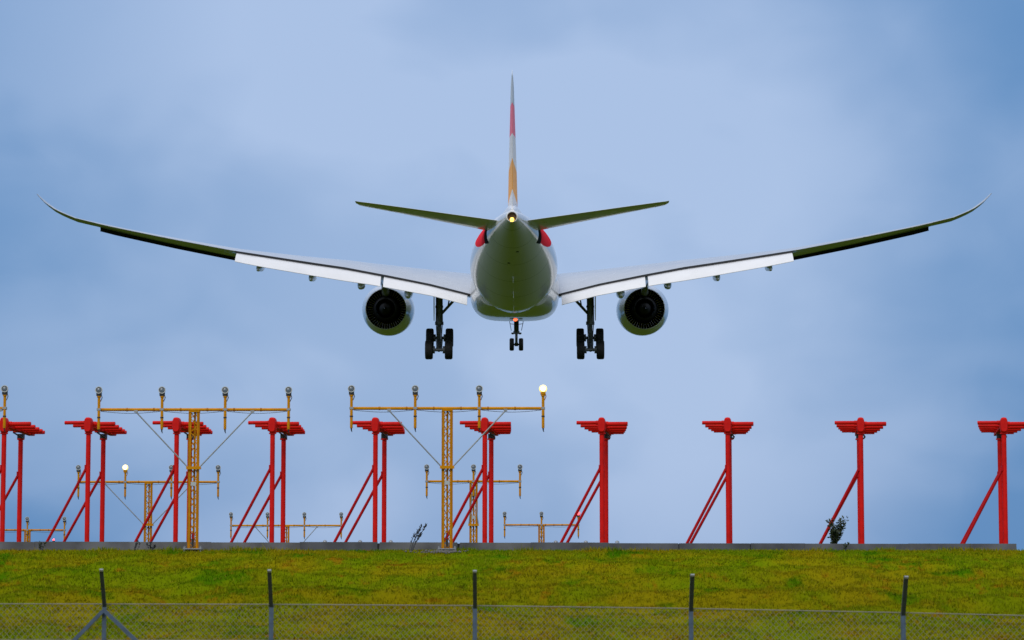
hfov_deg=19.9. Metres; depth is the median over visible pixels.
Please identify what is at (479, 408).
approach light mast
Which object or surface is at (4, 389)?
approach light mast
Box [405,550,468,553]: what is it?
gravel
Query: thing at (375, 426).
localizer antenna
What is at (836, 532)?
shrub
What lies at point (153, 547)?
weed
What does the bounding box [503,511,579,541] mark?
approach light mast
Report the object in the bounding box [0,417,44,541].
localizer antenna
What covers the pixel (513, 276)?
airliner
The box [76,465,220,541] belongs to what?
approach light mast
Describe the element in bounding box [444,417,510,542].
localizer antenna
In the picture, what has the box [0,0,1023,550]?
sky
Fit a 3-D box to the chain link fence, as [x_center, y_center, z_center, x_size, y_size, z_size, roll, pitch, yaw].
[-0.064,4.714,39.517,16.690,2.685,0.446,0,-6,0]
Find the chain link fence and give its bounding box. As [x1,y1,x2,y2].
[0,569,1023,639]
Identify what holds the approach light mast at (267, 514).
on the ground at (681, 619)
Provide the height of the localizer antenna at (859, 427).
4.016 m
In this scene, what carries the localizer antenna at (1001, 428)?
on the ground at (681, 619)
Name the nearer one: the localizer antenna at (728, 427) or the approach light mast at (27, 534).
the localizer antenna at (728, 427)
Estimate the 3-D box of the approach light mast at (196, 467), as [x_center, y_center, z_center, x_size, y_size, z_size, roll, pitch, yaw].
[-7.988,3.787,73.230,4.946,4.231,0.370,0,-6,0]
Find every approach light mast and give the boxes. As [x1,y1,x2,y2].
[0,385,7,431]
[5,517,65,541]
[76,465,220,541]
[95,386,291,551]
[229,512,342,541]
[348,385,546,549]
[424,464,522,542]
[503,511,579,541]
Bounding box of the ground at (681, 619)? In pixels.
[0,551,1023,639]
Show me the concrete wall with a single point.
(390, 544)
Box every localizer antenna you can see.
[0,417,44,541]
[46,417,126,541]
[134,417,212,541]
[230,417,304,541]
[333,417,404,541]
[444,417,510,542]
[560,417,627,542]
[686,417,753,542]
[819,417,885,543]
[960,417,1023,543]
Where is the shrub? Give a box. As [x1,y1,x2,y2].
[825,515,848,543]
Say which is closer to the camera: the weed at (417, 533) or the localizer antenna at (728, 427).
the weed at (417, 533)
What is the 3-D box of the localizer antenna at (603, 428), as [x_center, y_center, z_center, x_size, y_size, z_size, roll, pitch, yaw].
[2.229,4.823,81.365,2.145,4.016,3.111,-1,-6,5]
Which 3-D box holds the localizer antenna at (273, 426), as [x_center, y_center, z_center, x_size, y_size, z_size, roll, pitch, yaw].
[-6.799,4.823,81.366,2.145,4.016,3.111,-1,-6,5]
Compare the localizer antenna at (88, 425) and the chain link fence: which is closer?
the chain link fence
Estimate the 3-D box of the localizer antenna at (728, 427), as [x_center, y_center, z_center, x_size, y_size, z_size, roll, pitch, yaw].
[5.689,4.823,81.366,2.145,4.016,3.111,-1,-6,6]
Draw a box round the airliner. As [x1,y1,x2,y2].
[37,72,991,359]
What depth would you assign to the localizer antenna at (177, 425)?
80.01 m
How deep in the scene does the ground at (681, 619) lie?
62.31 m
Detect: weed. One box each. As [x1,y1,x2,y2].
[146,541,155,549]
[409,523,426,550]
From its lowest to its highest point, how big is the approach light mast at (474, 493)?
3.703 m
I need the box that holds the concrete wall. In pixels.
[0,540,1016,550]

